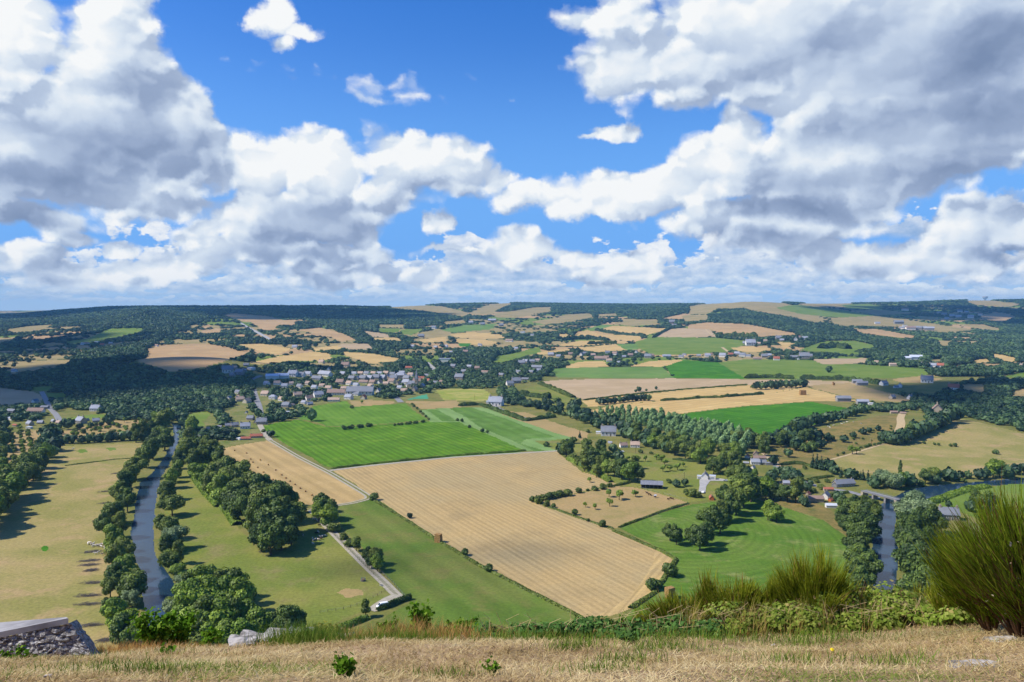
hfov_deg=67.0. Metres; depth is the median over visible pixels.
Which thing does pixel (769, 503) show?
broadleaf tree
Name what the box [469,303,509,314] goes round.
field
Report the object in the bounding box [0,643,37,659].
weed
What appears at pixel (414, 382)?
church
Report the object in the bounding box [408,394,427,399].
sports court
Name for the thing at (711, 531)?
broadleaf tree
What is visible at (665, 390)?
hedge
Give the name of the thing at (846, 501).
broadleaf tree
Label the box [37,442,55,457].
broadleaf tree
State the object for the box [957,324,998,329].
field
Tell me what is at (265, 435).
road
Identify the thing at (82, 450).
meadow
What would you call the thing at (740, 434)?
broadleaf tree
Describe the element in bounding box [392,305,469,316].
field
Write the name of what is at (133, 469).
broadleaf tree
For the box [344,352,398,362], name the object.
field
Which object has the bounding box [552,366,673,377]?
crop field
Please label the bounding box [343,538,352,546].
bush
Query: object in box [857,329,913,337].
field
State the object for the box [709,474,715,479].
garage
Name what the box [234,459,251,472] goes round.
broadleaf tree
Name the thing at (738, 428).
poplar tree
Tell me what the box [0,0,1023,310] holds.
sky
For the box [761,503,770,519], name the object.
broadleaf tree
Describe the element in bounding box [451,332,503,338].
field
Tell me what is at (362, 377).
house
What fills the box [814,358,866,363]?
crop field
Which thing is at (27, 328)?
field
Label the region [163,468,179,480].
broadleaf tree
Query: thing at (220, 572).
broadleaf tree
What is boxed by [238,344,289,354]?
field
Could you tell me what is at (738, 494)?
broadleaf tree
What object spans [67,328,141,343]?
field
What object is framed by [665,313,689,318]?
field
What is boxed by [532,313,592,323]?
field
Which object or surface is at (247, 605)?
broadleaf tree
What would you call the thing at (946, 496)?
hedge
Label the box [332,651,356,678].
weed
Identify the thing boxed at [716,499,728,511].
broadleaf tree
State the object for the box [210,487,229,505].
broadleaf tree
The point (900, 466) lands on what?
poplar tree
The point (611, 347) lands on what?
field
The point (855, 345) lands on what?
field
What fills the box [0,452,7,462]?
broadleaf tree
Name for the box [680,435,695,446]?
broadleaf tree
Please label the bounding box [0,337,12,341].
field
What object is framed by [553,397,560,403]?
bush
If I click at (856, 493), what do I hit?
road
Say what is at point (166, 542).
broadleaf tree
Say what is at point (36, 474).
broadleaf tree
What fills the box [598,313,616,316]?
field
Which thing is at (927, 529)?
broadleaf tree
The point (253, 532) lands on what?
broadleaf tree
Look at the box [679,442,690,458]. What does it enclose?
broadleaf tree
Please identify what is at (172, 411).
broadleaf tree
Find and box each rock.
[228,634,257,646]
[240,629,263,642]
[259,627,285,643]
[948,659,999,667]
[982,635,1018,641]
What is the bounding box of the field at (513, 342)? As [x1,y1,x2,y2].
[499,340,526,345]
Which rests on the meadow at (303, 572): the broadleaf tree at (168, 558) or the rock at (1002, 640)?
the broadleaf tree at (168, 558)
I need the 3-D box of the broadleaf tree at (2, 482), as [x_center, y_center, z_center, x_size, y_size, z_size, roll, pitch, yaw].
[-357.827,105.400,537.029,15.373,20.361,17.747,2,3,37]
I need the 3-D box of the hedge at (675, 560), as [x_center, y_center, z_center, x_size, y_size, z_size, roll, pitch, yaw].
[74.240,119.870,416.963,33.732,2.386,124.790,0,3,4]
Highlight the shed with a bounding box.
[438,358,450,361]
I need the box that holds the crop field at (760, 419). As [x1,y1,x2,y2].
[665,402,846,433]
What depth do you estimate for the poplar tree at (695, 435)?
762.73 m
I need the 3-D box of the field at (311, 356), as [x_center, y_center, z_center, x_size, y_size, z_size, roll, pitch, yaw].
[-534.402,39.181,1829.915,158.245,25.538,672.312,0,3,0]
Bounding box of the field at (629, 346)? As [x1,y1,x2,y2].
[617,344,638,349]
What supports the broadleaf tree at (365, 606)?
on the ground at (916, 414)
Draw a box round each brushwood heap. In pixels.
[74,600,100,605]
[75,592,103,597]
[76,558,99,561]
[78,563,100,565]
[81,580,100,584]
[81,621,103,627]
[82,549,102,552]
[82,568,98,571]
[95,636,109,643]
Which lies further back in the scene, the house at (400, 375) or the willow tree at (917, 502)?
the house at (400, 375)
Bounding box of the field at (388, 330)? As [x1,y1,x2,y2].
[379,328,399,332]
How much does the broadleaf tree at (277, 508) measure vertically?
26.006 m
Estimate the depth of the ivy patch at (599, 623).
8.79 m
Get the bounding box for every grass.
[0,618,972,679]
[640,586,951,639]
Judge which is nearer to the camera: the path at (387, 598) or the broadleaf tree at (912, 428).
the path at (387, 598)
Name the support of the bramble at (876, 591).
on the ground at (631, 672)
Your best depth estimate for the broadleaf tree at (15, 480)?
543.67 m
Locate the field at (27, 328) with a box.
[9,325,49,332]
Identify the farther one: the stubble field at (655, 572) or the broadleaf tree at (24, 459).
the broadleaf tree at (24, 459)
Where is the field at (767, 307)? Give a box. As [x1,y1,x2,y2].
[688,302,822,322]
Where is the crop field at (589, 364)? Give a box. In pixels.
[566,361,608,367]
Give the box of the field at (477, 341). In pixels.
[456,339,496,344]
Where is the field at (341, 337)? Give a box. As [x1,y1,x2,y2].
[296,328,354,341]
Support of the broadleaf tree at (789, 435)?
on the pasture at (831, 449)
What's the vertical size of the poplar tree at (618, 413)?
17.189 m
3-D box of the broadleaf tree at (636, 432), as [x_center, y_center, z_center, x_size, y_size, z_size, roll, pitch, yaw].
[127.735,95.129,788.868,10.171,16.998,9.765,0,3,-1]
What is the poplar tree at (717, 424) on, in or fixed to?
on the ground at (916, 414)
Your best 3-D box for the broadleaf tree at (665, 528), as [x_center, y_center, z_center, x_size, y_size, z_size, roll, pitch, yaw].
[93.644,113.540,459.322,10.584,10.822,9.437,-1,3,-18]
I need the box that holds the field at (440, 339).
[420,336,447,341]
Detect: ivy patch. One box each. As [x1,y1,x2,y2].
[471,614,528,638]
[504,614,562,638]
[543,607,602,638]
[574,611,638,638]
[598,608,669,641]
[638,607,690,635]
[659,608,727,638]
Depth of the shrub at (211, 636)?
9.62 m
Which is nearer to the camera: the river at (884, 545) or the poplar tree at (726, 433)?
the river at (884, 545)
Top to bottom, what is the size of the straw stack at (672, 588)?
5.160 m
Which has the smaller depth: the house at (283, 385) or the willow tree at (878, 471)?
the willow tree at (878, 471)
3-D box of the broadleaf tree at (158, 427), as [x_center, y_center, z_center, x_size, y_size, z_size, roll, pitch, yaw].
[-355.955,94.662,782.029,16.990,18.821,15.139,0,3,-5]
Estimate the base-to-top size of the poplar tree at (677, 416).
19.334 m
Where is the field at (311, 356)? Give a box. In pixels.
[250,351,331,364]
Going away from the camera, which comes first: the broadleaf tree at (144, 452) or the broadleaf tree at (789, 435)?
the broadleaf tree at (144, 452)
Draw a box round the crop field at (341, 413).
[299,401,427,426]
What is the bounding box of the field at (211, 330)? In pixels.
[201,328,220,332]
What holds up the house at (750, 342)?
on the terrain at (604, 353)
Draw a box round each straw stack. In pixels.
[434,533,442,542]
[664,586,674,598]
[799,390,805,394]
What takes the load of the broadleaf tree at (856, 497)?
on the ground at (916, 414)
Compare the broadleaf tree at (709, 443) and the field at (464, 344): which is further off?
the field at (464, 344)
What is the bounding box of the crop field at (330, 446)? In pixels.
[263,420,520,467]
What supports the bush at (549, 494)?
on the pasture at (628, 506)
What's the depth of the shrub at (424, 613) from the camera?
9.44 m
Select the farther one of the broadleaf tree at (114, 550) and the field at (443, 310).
the field at (443, 310)
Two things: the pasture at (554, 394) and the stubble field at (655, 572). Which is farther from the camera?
the pasture at (554, 394)
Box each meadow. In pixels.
[0,442,141,650]
[78,449,87,452]
[165,465,389,625]
[337,500,577,635]
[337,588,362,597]
[606,498,858,631]
[759,497,848,536]
[937,484,1023,518]
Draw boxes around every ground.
[0,360,1023,646]
[0,623,1023,681]
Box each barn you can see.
[40,405,49,408]
[265,373,279,379]
[279,373,289,378]
[640,480,662,488]
[807,495,824,502]
[823,487,833,491]
[825,503,837,507]
[835,395,851,401]
[855,381,867,385]
[855,399,869,403]
[893,320,903,323]
[905,326,915,329]
[909,355,922,359]
[924,326,934,330]
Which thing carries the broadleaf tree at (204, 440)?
on the ground at (916, 414)
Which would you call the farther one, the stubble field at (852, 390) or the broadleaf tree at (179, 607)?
the stubble field at (852, 390)
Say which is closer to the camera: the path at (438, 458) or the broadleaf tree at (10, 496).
the broadleaf tree at (10, 496)
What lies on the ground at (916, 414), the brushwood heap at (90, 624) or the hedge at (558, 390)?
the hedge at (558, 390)
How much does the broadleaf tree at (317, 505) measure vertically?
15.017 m
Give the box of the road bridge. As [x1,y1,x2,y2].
[861,489,900,502]
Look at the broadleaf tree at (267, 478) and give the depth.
537.80 m
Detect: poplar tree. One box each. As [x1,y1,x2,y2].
[615,408,620,418]
[625,411,630,421]
[642,414,647,426]
[646,419,653,429]
[649,408,655,415]
[652,415,657,427]
[656,421,662,432]
[657,407,664,417]
[662,418,667,430]
[666,413,671,424]
[669,418,675,429]
[674,413,680,422]
[674,425,681,437]
[680,425,689,435]
[682,413,687,423]
[688,421,694,438]
[692,427,699,441]
[696,417,703,426]
[697,424,704,440]
[700,430,706,440]
[702,420,706,431]
[706,419,711,427]
[706,425,712,436]
[710,423,716,432]
[711,432,719,448]
[714,420,720,428]
[715,428,721,437]
[718,434,725,444]
[723,429,731,442]
[729,434,736,442]
[735,425,742,431]
[738,438,747,455]
[741,432,750,450]
[746,429,752,441]
[898,460,902,472]
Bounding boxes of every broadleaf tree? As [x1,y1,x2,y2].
[0,430,9,444]
[0,445,7,454]
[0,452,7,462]
[0,456,11,466]
[0,466,18,479]
[0,478,9,488]
[0,485,19,511]
[0,490,8,506]
[0,495,4,516]
[0,502,6,514]
[3,471,27,494]
[13,467,28,489]
[16,452,37,462]
[16,461,41,484]
[19,457,30,462]
[19,465,32,480]
[28,461,44,478]
[30,444,41,450]
[35,457,46,466]
[36,448,48,464]
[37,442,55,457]
[93,512,113,537]
[99,597,128,625]
[100,500,125,516]
[100,576,118,597]
[100,597,108,614]
[102,523,125,546]
[103,541,126,563]
[103,560,128,592]
[108,481,125,500]
[108,608,138,627]
[109,612,130,645]
[111,511,130,530]
[112,553,138,568]
[114,535,136,553]
[115,569,147,596]
[116,470,134,491]
[116,487,136,511]
[119,618,139,644]
[120,567,138,582]
[121,463,140,482]
[123,455,148,477]
[130,423,140,441]
[134,444,154,463]
[138,419,149,433]
[141,437,161,459]
[146,420,156,434]
[149,429,159,437]
[150,411,157,420]
[151,425,164,431]
[153,513,164,530]
[154,415,167,426]
[156,409,172,426]
[156,427,174,449]
[156,494,185,515]
[157,480,176,494]
[157,549,182,573]
[158,516,179,529]
[158,533,175,551]
[159,490,167,500]
[161,596,173,612]
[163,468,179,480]
[166,407,174,420]
[169,563,186,574]
[170,605,183,619]
[171,459,182,471]
[171,581,187,606]
[172,449,185,464]
[172,539,184,560]
[173,468,181,476]
[174,576,204,607]
[176,448,187,456]
[177,437,196,456]
[179,605,204,618]
[180,564,213,582]
[180,571,191,582]
[182,426,196,437]
[184,448,200,468]
[185,415,198,428]
[186,618,206,646]
[188,462,207,479]
[189,435,201,448]
[192,593,214,621]
[197,444,209,463]
[197,574,220,597]
[197,621,217,645]
[198,469,212,482]
[199,435,209,444]
[200,470,217,491]
[201,445,214,462]
[201,596,235,624]
[204,461,225,470]
[206,439,219,448]
[206,473,231,492]
[206,563,216,572]
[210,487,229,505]
[210,574,235,598]
[211,444,225,461]
[212,566,228,577]
[214,617,239,645]
[216,455,233,465]
[218,464,241,474]
[219,480,242,505]
[222,494,230,509]
[223,576,256,603]
[226,493,242,518]
[226,567,245,577]
[227,597,242,620]
[230,470,245,479]
[230,617,261,632]
[231,477,252,488]
[233,487,249,516]
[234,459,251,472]
[239,598,258,620]
[242,497,256,529]
[243,471,255,479]
[246,606,272,632]
[247,481,274,499]
[247,483,264,496]
[247,517,266,550]
[248,473,264,487]
[251,494,270,522]
[254,497,295,520]
[257,519,286,555]
[263,473,277,484]
[266,482,287,500]
[266,611,278,629]
[272,480,286,483]
[274,517,297,549]
[274,605,285,624]
[277,495,296,512]
[279,604,303,628]
[284,483,299,501]
[286,514,299,544]
[290,501,306,522]
[297,609,307,625]
[311,500,324,521]
[312,492,329,506]
[318,497,338,508]
[318,503,338,525]
[351,536,360,550]
[361,546,370,558]
[361,598,370,614]
[364,553,373,567]
[367,547,383,556]
[369,553,383,570]
[560,438,574,456]
[579,454,588,470]
[580,438,591,448]
[580,445,593,455]
[586,448,601,467]
[591,463,600,477]
[595,439,606,450]
[595,455,604,468]
[599,447,610,458]
[601,459,611,475]
[608,459,617,476]
[614,458,624,479]
[620,461,637,480]
[629,455,639,461]
[631,422,642,430]
[632,426,641,440]
[633,461,644,481]
[647,432,657,443]
[651,427,660,434]
[655,434,669,450]
[661,523,672,540]
[665,439,681,454]
[666,430,676,441]
[668,523,682,544]
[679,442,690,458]
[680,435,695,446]
[684,524,694,544]
[686,445,695,457]
[688,523,710,549]
[690,447,709,463]
[695,441,701,448]
[695,507,708,520]
[700,437,715,457]
[702,504,722,525]
[702,520,714,540]
[705,456,723,473]
[713,509,732,533]
[715,484,728,499]
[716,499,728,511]
[717,442,730,451]
[717,455,728,471]
[719,450,732,467]
[724,465,737,477]
[724,487,746,514]
[724,494,739,515]
[726,450,741,465]
[727,474,742,486]
[729,441,742,453]
[729,478,756,507]
[732,430,744,441]
[734,462,746,474]
[740,468,749,474]
[742,472,761,501]
[750,432,759,447]
[755,434,765,445]
[758,439,769,454]
[759,475,775,497]
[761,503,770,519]
[762,431,771,440]
[764,499,777,520]
[767,482,777,499]
[767,505,785,521]
[774,432,785,446]
[775,484,782,500]
[779,430,792,438]
[779,484,792,501]
[786,421,797,431]
[790,478,802,502]
[797,430,808,442]
[798,478,805,491]
[803,428,814,440]
[834,506,848,522]
[837,495,847,503]
[837,515,847,535]
[840,497,856,512]
[840,529,855,547]
[843,543,877,560]
[843,557,861,573]
[845,512,862,531]
[848,499,864,513]
[848,564,877,589]
[849,494,860,500]
[850,526,872,550]
[854,511,881,538]
[856,551,883,574]
[858,500,873,514]
[860,494,869,499]
[866,499,881,506]
[870,504,883,522]
[891,543,924,574]
[892,525,919,549]
[895,510,911,529]
[895,578,920,593]
[898,471,907,487]
[902,530,930,545]
[902,564,926,586]
[903,513,924,530]
[905,423,918,439]
[911,506,937,530]
[913,544,935,564]
[918,468,931,481]
[919,564,940,592]
[922,526,940,547]
[925,503,941,528]
[925,545,938,562]
[927,466,943,476]
[938,517,947,531]
[968,490,982,505]
[976,490,999,506]
[984,458,1003,477]
[996,460,1006,477]
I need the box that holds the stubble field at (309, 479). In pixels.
[224,441,363,505]
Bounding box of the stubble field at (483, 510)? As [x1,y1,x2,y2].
[334,451,654,617]
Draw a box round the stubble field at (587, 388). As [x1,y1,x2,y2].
[543,378,855,399]
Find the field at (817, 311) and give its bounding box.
[777,305,872,317]
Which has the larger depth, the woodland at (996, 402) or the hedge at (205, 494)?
the woodland at (996, 402)
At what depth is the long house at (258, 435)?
814.52 m
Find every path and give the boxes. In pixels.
[330,450,556,470]
[370,594,400,611]
[830,443,887,459]
[894,413,905,431]
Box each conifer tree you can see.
[810,455,814,467]
[813,454,820,467]
[818,457,824,469]
[860,470,865,479]
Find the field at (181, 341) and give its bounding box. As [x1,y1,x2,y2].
[173,339,191,343]
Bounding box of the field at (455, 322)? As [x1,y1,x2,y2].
[444,320,464,324]
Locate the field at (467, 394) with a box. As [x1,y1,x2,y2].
[435,389,490,400]
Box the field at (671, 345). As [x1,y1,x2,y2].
[635,337,743,354]
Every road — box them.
[39,391,61,419]
[241,323,270,339]
[252,375,263,416]
[258,417,272,439]
[268,440,369,509]
[307,510,402,595]
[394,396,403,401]
[699,478,723,492]
[766,455,879,498]
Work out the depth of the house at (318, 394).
1171.27 m
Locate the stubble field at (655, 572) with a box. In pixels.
[594,549,671,616]
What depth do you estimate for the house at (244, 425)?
873.33 m
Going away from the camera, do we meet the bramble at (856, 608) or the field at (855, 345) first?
the bramble at (856, 608)
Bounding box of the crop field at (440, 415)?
[426,409,454,420]
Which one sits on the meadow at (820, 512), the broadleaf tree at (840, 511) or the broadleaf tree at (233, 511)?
the broadleaf tree at (840, 511)
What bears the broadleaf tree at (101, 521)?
on the meadow at (56, 508)
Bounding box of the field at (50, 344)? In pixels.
[42,342,62,346]
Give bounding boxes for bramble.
[667,606,719,627]
[701,604,747,626]
[703,598,797,633]
[748,598,837,635]
[782,591,869,636]
[831,595,910,632]
[831,601,880,631]
[851,579,921,621]
[868,590,929,626]
[872,595,949,627]
[904,594,953,628]
[937,605,976,625]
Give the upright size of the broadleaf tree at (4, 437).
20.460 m
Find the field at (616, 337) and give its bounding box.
[575,330,640,340]
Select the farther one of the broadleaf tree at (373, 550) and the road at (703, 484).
the road at (703, 484)
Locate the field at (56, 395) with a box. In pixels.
[47,393,65,398]
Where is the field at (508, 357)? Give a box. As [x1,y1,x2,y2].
[494,347,540,361]
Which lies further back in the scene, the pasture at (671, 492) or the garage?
the garage
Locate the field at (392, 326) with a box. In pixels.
[380,325,402,327]
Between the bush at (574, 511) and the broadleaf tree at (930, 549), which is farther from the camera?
the bush at (574, 511)
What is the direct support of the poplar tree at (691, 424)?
on the ground at (916, 414)
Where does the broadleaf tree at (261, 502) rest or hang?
on the ground at (916, 414)
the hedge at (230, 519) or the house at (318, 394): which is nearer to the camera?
the hedge at (230, 519)
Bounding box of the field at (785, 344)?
[777,342,794,347]
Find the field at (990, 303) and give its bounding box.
[968,300,1018,306]
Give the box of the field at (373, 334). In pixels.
[365,331,388,336]
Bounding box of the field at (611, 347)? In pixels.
[579,344,624,351]
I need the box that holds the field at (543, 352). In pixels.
[537,349,569,354]
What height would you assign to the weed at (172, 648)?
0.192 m
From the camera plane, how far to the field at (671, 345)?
2516.62 m
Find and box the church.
[408,369,417,387]
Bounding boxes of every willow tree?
[120,589,140,607]
[160,525,189,541]
[162,599,174,612]
[172,574,182,583]
[873,468,887,477]
[880,471,892,487]
[884,473,904,488]
[892,501,918,511]
[899,489,925,502]
[908,497,935,508]
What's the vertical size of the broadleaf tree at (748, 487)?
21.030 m
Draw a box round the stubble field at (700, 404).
[591,387,855,414]
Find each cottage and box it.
[36,419,43,423]
[293,391,302,396]
[305,370,311,375]
[352,391,359,395]
[369,379,376,383]
[411,386,417,391]
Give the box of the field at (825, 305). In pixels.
[799,303,851,306]
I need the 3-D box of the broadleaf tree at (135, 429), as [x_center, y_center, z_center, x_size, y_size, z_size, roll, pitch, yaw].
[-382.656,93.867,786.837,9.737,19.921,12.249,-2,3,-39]
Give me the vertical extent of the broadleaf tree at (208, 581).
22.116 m
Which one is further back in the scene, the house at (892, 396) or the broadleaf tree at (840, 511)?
the house at (892, 396)
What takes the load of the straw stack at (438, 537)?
on the meadow at (422, 567)
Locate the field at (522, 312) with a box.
[494,307,550,317]
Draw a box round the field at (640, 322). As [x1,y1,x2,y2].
[615,319,657,325]
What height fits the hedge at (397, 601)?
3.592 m
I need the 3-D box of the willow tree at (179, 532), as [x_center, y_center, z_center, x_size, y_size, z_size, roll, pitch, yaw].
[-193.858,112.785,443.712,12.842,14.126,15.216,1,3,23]
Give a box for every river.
[130,424,181,645]
[871,478,1023,596]
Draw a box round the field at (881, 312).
[851,309,909,314]
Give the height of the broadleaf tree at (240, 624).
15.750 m
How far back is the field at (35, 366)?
1745.18 m
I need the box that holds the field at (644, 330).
[597,326,664,334]
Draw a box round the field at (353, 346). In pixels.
[338,343,371,349]
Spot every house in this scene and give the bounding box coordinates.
[25,419,33,425]
[26,407,45,412]
[75,415,86,423]
[89,403,100,410]
[92,417,99,422]
[222,364,233,372]
[230,421,238,426]
[234,367,245,374]
[235,395,243,401]
[240,421,250,428]
[240,436,250,439]
[242,397,251,402]
[246,414,254,419]
[250,433,262,437]
[256,416,267,424]
[260,389,269,395]
[268,395,277,399]
[273,380,280,384]
[281,382,288,387]
[281,400,291,407]
[288,369,298,376]
[298,371,305,376]
[305,394,313,400]
[311,374,322,379]
[313,389,323,397]
[317,369,332,376]
[326,388,345,394]
[327,397,340,401]
[335,378,344,384]
[341,361,350,366]
[344,393,353,399]
[345,380,352,384]
[346,384,374,394]
[348,374,355,379]
[358,380,368,383]
[359,374,366,379]
[360,394,366,399]
[367,374,373,379]
[372,373,379,379]
[380,374,386,379]
[388,377,395,383]
[389,374,397,379]
[395,372,406,378]
[402,378,410,383]
[454,372,464,379]
[487,394,503,405]
[506,380,513,385]
[511,376,521,382]
[518,359,524,364]
[531,364,542,367]
[594,355,607,359]
[601,423,615,435]
[619,441,627,447]
[630,440,639,447]
[644,353,651,357]
[701,470,708,479]
[745,338,755,345]
[750,457,760,464]
[753,455,765,459]
[760,459,766,464]
[782,479,789,484]
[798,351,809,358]
[822,489,830,499]
[831,477,855,486]
[879,379,887,385]
[888,394,895,398]
[920,374,933,382]
[932,402,941,411]
[938,504,960,520]
[948,382,959,389]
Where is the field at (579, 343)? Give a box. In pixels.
[561,341,627,345]
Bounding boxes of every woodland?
[0,305,396,333]
[0,326,260,439]
[0,366,1023,517]
[254,353,558,420]
[256,302,590,413]
[587,298,1023,430]
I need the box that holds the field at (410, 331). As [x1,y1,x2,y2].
[400,329,421,334]
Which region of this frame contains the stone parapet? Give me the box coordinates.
[0,617,99,657]
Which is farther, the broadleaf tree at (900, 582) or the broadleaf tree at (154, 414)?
the broadleaf tree at (154, 414)
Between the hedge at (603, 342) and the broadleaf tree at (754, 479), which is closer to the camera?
the broadleaf tree at (754, 479)
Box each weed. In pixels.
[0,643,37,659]
[159,642,176,652]
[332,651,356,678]
[479,655,501,674]
[616,627,640,643]
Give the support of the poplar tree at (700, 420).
on the ground at (916, 414)
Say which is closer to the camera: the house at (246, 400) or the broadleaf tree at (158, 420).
the broadleaf tree at (158, 420)
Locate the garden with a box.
[202,368,436,446]
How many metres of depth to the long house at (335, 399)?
1120.17 m
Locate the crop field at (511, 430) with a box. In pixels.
[450,407,553,450]
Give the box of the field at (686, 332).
[657,328,714,337]
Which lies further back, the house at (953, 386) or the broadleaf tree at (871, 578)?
the house at (953, 386)
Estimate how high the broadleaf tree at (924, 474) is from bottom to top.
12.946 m
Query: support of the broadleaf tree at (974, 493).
on the meadow at (960, 499)
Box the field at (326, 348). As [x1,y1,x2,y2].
[314,345,342,350]
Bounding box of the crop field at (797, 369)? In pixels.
[718,359,927,379]
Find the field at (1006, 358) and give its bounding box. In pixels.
[994,354,1014,361]
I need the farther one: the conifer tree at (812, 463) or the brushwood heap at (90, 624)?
the conifer tree at (812, 463)
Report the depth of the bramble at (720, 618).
8.98 m
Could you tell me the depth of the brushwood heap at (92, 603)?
361.49 m
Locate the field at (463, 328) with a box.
[441,323,496,332]
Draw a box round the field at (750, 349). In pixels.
[732,347,770,351]
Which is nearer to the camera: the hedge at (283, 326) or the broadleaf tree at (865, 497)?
the broadleaf tree at (865, 497)
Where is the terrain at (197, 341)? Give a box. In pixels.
[0,302,1023,376]
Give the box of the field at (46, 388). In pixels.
[33,386,51,390]
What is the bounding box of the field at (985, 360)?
[974,358,988,362]
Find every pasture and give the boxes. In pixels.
[62,414,105,419]
[187,411,210,425]
[349,400,393,406]
[406,400,460,408]
[500,411,587,440]
[525,385,581,409]
[536,439,581,451]
[542,486,686,528]
[589,452,728,501]
[628,485,692,501]
[770,415,905,468]
[834,419,1023,478]
[893,377,941,382]
[962,384,983,391]
[1005,372,1023,376]
[1013,389,1023,395]
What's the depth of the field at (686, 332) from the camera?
3069.08 m
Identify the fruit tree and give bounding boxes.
[606,498,612,505]
[616,490,623,499]
[847,445,855,453]
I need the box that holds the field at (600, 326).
[588,325,612,329]
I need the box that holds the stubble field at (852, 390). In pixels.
[808,383,909,401]
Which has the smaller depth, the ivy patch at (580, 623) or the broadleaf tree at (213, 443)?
the ivy patch at (580, 623)
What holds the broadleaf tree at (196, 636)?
on the ground at (916, 414)
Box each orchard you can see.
[7,430,39,489]
[62,420,138,440]
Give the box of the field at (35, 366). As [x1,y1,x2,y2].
[7,360,68,372]
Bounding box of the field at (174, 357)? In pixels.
[138,344,245,370]
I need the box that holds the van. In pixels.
[376,601,387,606]
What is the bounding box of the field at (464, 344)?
[459,343,470,346]
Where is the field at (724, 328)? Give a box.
[688,322,794,335]
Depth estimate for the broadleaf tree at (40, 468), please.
618.72 m
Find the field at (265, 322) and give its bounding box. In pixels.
[226,313,294,329]
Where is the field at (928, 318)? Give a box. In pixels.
[918,316,937,319]
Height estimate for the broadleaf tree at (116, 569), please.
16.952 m
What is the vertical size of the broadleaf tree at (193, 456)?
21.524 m
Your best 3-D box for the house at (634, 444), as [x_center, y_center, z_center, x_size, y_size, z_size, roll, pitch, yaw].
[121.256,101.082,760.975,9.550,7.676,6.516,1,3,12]
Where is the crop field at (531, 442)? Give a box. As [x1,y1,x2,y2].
[422,407,569,450]
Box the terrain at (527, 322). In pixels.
[0,300,1020,375]
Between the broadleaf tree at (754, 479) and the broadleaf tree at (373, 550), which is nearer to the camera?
the broadleaf tree at (373, 550)
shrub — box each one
[125,606,182,646]
[160,607,198,645]
[199,626,224,646]
[371,611,404,631]
[405,598,434,630]
[438,619,460,634]
[456,615,478,633]
[603,610,632,627]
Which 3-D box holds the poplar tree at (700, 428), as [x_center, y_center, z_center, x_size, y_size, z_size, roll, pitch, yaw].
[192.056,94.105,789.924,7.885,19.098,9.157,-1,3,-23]
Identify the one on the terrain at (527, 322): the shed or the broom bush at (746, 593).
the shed
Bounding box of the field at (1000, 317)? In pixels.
[979,313,1014,321]
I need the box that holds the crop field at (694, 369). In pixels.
[666,360,743,378]
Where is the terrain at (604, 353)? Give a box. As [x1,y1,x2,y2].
[0,300,1023,376]
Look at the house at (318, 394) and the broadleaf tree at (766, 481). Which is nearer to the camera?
the broadleaf tree at (766, 481)
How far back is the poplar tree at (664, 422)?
844.09 m
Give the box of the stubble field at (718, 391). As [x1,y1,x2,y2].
[581,385,807,406]
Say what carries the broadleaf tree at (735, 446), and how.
on the ground at (916, 414)
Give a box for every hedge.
[65,458,129,465]
[187,470,217,506]
[217,503,242,525]
[275,324,319,329]
[331,449,525,468]
[332,614,370,628]
[372,499,584,617]
[376,593,411,610]
[434,386,483,388]
[458,402,556,420]
[519,390,551,398]
[537,381,575,397]
[547,505,612,528]
[556,335,609,340]
[566,455,613,482]
[583,384,747,399]
[587,340,616,343]
[595,328,645,335]
[612,530,678,608]
[613,480,630,485]
[618,502,688,527]
[652,323,680,337]
[660,393,728,400]
[672,458,706,462]
[715,331,757,336]
[726,391,763,396]
[744,373,793,378]
[778,460,809,466]
[800,374,880,384]
[807,475,834,479]
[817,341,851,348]
[926,483,991,503]
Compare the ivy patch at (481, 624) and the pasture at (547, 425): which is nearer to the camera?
the ivy patch at (481, 624)
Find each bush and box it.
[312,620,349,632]
[326,522,340,531]
[339,532,348,539]
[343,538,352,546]
[369,492,378,499]
[461,548,468,554]
[484,563,492,570]
[534,495,543,503]
[540,494,548,499]
[543,500,550,505]
[545,492,552,497]
[552,491,558,497]
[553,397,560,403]
[556,490,564,497]
[565,489,572,496]
[570,436,576,442]
[572,509,577,514]
[574,456,580,464]
[575,487,581,492]
[591,485,598,490]
[598,520,605,526]
[600,483,606,488]
[628,605,653,622]
[635,587,714,627]
[645,577,658,590]
[655,579,662,586]
[662,562,678,576]
[682,489,688,495]
[682,565,735,613]
[687,488,697,496]
[695,491,701,497]
[700,567,772,619]
[732,571,801,630]
[761,536,862,629]
[798,443,810,451]
[807,440,818,450]
[816,484,825,489]
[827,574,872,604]
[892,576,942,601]
[906,514,1004,633]
[916,575,974,626]
[917,479,925,485]
[926,472,1023,630]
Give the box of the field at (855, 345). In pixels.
[800,340,873,351]
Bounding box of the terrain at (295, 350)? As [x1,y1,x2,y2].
[0,304,1023,370]
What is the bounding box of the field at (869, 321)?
[830,316,971,331]
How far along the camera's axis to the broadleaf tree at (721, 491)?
533.59 m
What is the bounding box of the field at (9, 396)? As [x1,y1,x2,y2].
[0,388,41,404]
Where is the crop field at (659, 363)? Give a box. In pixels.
[633,360,681,366]
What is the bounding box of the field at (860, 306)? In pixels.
[843,304,882,308]
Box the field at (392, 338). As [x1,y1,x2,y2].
[374,337,400,340]
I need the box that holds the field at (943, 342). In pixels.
[938,340,948,345]
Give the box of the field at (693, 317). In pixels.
[682,314,707,320]
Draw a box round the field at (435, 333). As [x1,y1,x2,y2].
[417,329,450,337]

